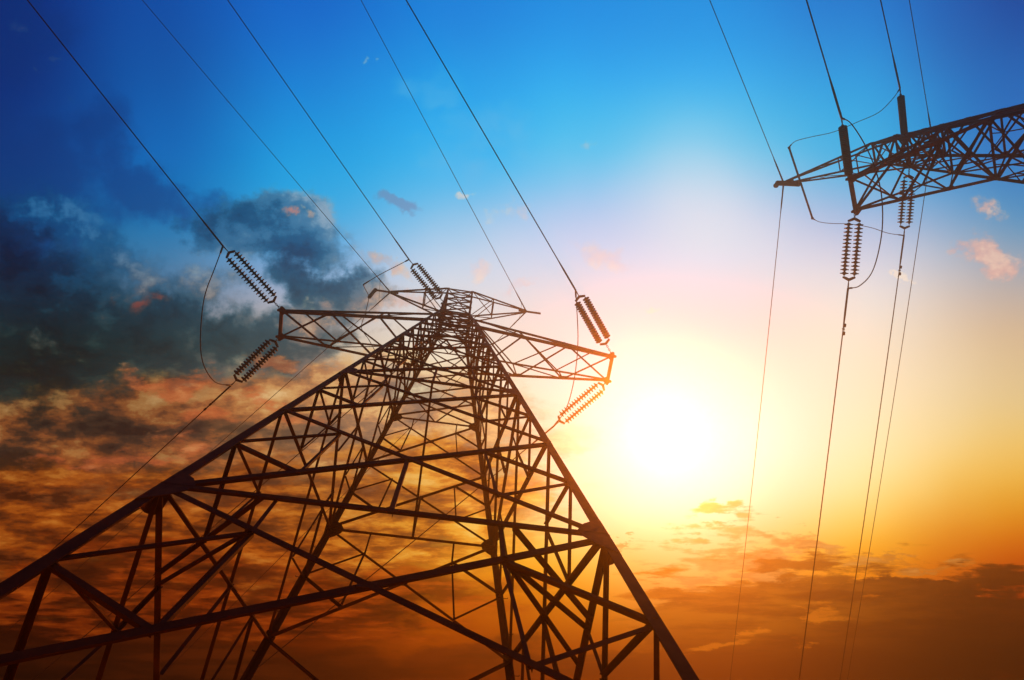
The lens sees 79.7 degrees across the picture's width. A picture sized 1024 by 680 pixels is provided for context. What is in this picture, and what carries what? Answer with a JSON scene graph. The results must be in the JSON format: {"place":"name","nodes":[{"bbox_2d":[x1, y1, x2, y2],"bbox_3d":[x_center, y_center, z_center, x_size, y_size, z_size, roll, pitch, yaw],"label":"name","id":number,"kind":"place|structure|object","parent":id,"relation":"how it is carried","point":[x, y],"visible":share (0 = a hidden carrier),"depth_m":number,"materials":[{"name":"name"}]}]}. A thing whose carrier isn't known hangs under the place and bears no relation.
{"place":"outdoors","nodes":[
{"label":"outdoors","id":0,"kind":"place"},
{"bbox_2d":[0,0,1023,679],"label":"sky","id":1,"kind":"structure","parent":0,"point":[630,132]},
{"label":"ground","id":2,"kind":"structure","parent":0,"visible":0},
{"bbox_2d":[0,287,698,679],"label":"lattice tower","id":3,"kind":"structure","parent":2,"relation":"on","point":[158,497],"depth_m":10.83,"materials":[{"name":"metal"}]},
{"bbox_2d":[2,293,389,635],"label":"earth wire","id":4,"kind":"object","parent":3,"relation":"attached to","point":[218,444],"visible":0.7,"depth_m":43.38,"materials":[{"name":"black metal"}]},
{"bbox_2d":[224,247,280,309],"bbox_3d":[-12.561,-3.042,29.554,0.821,0.538,4.217,-36,-77,7],"label":"insulator string","id":5,"kind":"object","parent":3,"relation":"attached to","point":[247,278],"visible":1,"depth_m":29.46,"materials":[{"name":"brown ceramic"}]},
{"bbox_2d":[27,0,223,245],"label":"conductor wire","id":6,"kind":"object","parent":5,"relation":"attached to","point":[211,231],"visible":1,"depth_m":27.00,"materials":[{"name":"black metal"}]},
{"bbox_2d":[200,246,231,385],"bbox_3d":[-13.594,-0.683,28.142,0.358,3.564,6.935,2,-76,-3],"label":"jumper cable","id":7,"kind":"object","parent":5,"relation":"attached to","point":[222,247],"visible":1,"depth_m":27.02,"materials":[{"name":"black metal"}]},
{"bbox_2d":[227,338,278,388],"bbox_3d":[-12.823,1.136,30.493,3.618,0.694,0.821,-43,-78,8],"label":"insulator string","id":8,"kind":"object","parent":3,"relation":"attached to","point":[249,360],"visible":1,"depth_m":30.40,"materials":[{"name":"brown ceramic"}]},
{"bbox_2d":[50,386,230,551],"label":"conductor wire","id":9,"kind":"object","parent":8,"relation":"attached to","point":[223,392],"visible":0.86,"depth_m":30.85,"materials":[{"name":"black metal"}]},
{"bbox_2d":[142,0,389,290],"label":"earth wire","id":10,"kind":"object","parent":3,"relation":"attached to","point":[269,150],"visible":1,"depth_m":38.77,"materials":[{"name":"black metal"}]},
{"bbox_2d":[160,313,524,676],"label":"earth wire","id":11,"kind":"object","parent":3,"relation":"attached to","point":[329,508],"visible":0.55,"depth_m":45.21,"materials":[{"name":"black metal"}]},
{"bbox_2d":[368,288,376,298],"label":"suspension insulator","id":12,"kind":"object","parent":3,"relation":"hanging from","point":[372,293],"visible":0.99,"depth_m":40.72,"materials":[{"name":"brown ceramic"}]},
{"bbox_2d":[361,285,390,372],"bbox_3d":[-8.634,-0.698,37.521,1.276,5.556,5.175,-23,-76,4],"label":"jumper cable","id":13,"kind":"object","parent":12,"relation":"hanging from","point":[363,318],"visible":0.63,"depth_m":38.54,"materials":[{"name":"black metal"}]},
{"bbox_2d":[392,338,433,373],"bbox_3d":[-5.764,0.991,35.702,3.574,0.668,0.821,-37,-77,7],"label":"insulator string","id":14,"kind":"object","parent":3,"relation":"attached to","point":[407,366],"visible":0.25,"depth_m":35.59,"materials":[{"name":"brown ceramic"}]},
{"bbox_2d":[33,379,384,679],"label":"conductor wire","id":15,"kind":"object","parent":14,"relation":"attached to","point":[211,528],"visible":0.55,"depth_m":36.55,"materials":[{"name":"black metal"}]},
{"bbox_2d":[409,259,442,300],"bbox_3d":[-5.215,-3.639,36.840,0.821,0.626,3.523,-35,-77,6],"label":"insulator string","id":16,"kind":"object","parent":3,"relation":"attached to","point":[429,280],"visible":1,"depth_m":36.80,"materials":[{"name":"brown ceramic"}]},
{"bbox_2d":[228,0,408,259],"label":"conductor wire","id":17,"kind":"object","parent":16,"relation":"attached to","point":[319,131],"visible":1,"depth_m":33.52,"materials":[{"name":"black metal"}]},
{"bbox_2d":[363,259,408,284],"bbox_3d":[-7.624,-4.097,37.004,3.450,1.282,0.118,-29,-76,5],"label":"jumper cable","id":18,"kind":"object","parent":16,"relation":"attached to","point":[383,272],"visible":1,"depth_m":36.94,"materials":[{"name":"black metal"}]},
{"bbox_2d":[361,0,525,309],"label":"earth wire","id":19,"kind":"object","parent":3,"relation":"attached to","point":[444,157],"visible":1,"depth_m":39.21,"materials":[{"name":"black metal"}]},
{"bbox_2d":[556,382,606,424],"bbox_3d":[3.467,3.358,31.749,3.839,0.699,0.821,-38,-77,7],"label":"insulator string","id":20,"kind":"object","parent":3,"relation":"attached to","point":[586,404],"visible":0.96,"depth_m":31.65,"materials":[{"name":"brown ceramic"}]},
{"bbox_2d":[258,426,553,667],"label":"conductor wire","id":21,"kind":"object","parent":20,"relation":"attached to","point":[548,430],"visible":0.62,"depth_m":32.34,"materials":[{"name":"black metal"}]},
{"bbox_2d":[575,290,611,353],"bbox_3d":[4.086,-0.921,30.820,0.821,0.493,4.291,-30,-76,5],"label":"insulator string","id":22,"kind":"object","parent":3,"relation":"attached to","point":[598,320],"visible":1,"depth_m":30.74,"materials":[{"name":"brown ceramic"}]},
{"bbox_2d":[406,0,575,289],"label":"conductor wire","id":23,"kind":"object","parent":22,"relation":"attached to","point":[492,148],"visible":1,"depth_m":27.71,"materials":[{"name":"black metal"}]},
{"bbox_2d":[553,290,577,426],"bbox_3d":[2.768,1.343,29.596,0.225,3.192,7.181,7,-76,-4],"label":"jumper cable","id":24,"kind":"object","parent":22,"relation":"hanging from","point":[576,359],"visible":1,"depth_m":28.68,"materials":[{"name":"black metal"}]},
{"bbox_2d":[773,103,1023,215],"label":"lattice tower","id":25,"kind":"structure","parent":2,"relation":"on","point":[936,141],"depth_m":28.07,"materials":[{"name":"metal"}]},
{"bbox_2d":[709,0,783,180],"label":"earth wire","id":26,"kind":"object","parent":25,"relation":"attached to","point":[748,96],"visible":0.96,"depth_m":33.99,"materials":[{"name":"black metal"}]},
{"bbox_2d":[730,186,783,677],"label":"earth wire","id":27,"kind":"object","parent":25,"relation":"attached to","point":[759,414],"visible":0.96,"depth_m":38.99,"materials":[{"name":"black metal"}]},
{"bbox_2d":[775,180,799,186],"bbox_3d":[15.759,-8.934,35.026,0.553,2.390,0.300,10,-76,-5],"label":"crossarm tip","id":28,"kind":"object","parent":25,"relation":"attached to","point":[787,183],"visible":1,"depth_m":34.87,"materials":[{"name":"brown metal"}]},
{"bbox_2d":[787,147,813,219],"bbox_3d":[15.927,-8.625,33.828,0.139,0.138,4.286,-25,-76,4],"label":"jumper rod","id":29,"kind":"object","parent":28,"relation":"attached to","point":[803,191],"visible":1,"depth_m":33.81,"materials":[{"name":"black metal"}]},
{"bbox_2d":[789,88,899,146],"bbox_3d":[17.295,-11.331,31.843,5.023,2.611,0.538,-30,-76,5],"label":"jumper cable","id":30,"kind":"object","parent":29,"relation":"hanging from","point":[853,123],"visible":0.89,"depth_m":31.20,"materials":[{"name":"black metal"}]},
{"bbox_2d":[813,219,904,235],"bbox_3d":[19.069,-6.185,33.647,4.568,1.863,0.194,9,-76,-5],"label":"jumper cable","id":31,"kind":"object","parent":29,"relation":"hanging from","point":[864,226],"visible":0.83,"depth_m":33.28,"materials":[{"name":"black metal"}]},
{"bbox_2d":[838,113,852,175],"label":"insulator string","id":32,"kind":"object","parent":25,"relation":"attached to","point":[845,149],"visible":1,"depth_m":25.65,"materials":[{"name":"brown ceramic"}]},
{"bbox_2d":[806,0,840,117],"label":"conductor wire","id":33,"kind":"object","parent":32,"relation":"attached to","point":[835,98],"visible":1,"depth_m":23.84,"materials":[{"name":"black metal"}]},
{"bbox_2d":[840,117,882,288],"bbox_3d":[14.052,-5.273,24.875,0.447,3.476,7.411,-14,-76,1],"label":"jumper cable","id":34,"kind":"object","parent":32,"relation":"attached to","point":[842,118],"visible":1,"depth_m":23.43,"materials":[{"name":"black metal"}]},
{"bbox_2d":[840,215,862,287],"bbox_3d":[15.078,-3.887,27.288,0.821,0.631,3.656,1,-76,-3],"label":"insulator string","id":35,"kind":"object","parent":25,"relation":"attached to","point":[856,247],"visible":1,"depth_m":27.17,"materials":[{"name":"brown ceramic"}]},
{"bbox_2d":[799,289,848,679],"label":"conductor wire","id":36,"kind":"object","parent":35,"relation":"attached to","point":[846,300],"visible":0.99,"depth_m":28.96,"materials":[{"name":"black metal"}]},
{"bbox_2d":[847,152,930,679],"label":"earth wire","id":37,"kind":"object","parent":25,"relation":"attached to","point":[890,420],"visible":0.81,"depth_m":39.36,"materials":[{"name":"black metal"}]},
{"bbox_2d":[897,84,907,134],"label":"insulator string","id":38,"kind":"object","parent":25,"relation":"attached to","point":[902,114],"visible":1,"depth_m":31.50,"materials":[{"name":"brown ceramic"}]},
{"bbox_2d":[880,0,900,88],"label":"conductor wire","id":39,"kind":"object","parent":38,"relation":"attached to","point":[896,72],"visible":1,"depth_m":29.77,"materials":[{"name":"black metal"}]},
{"bbox_2d":[897,169,915,234],"bbox_3d":[21.338,-7.359,33.206,0.821,0.646,3.833,0,-76,-2],"label":"insulator string","id":40,"kind":"object","parent":25,"relation":"attached to","point":[901,209],"visible":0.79,"depth_m":33.13,"materials":[{"name":"brown ceramic"}]},
{"bbox_2d":[840,236,904,678],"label":"conductor wire","id":41,"kind":"object","parent":40,"relation":"attached to","point":[874,445],"visible":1,"depth_m":35.53,"materials":[{"name":"black metal"}]},
{"bbox_2d":[909,0,931,133],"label":"earth wire","id":42,"kind":"object","parent":25,"relation":"attached to","point":[920,66],"visible":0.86,"depth_m":34.16,"materials":[{"name":"black metal"}]}
]}

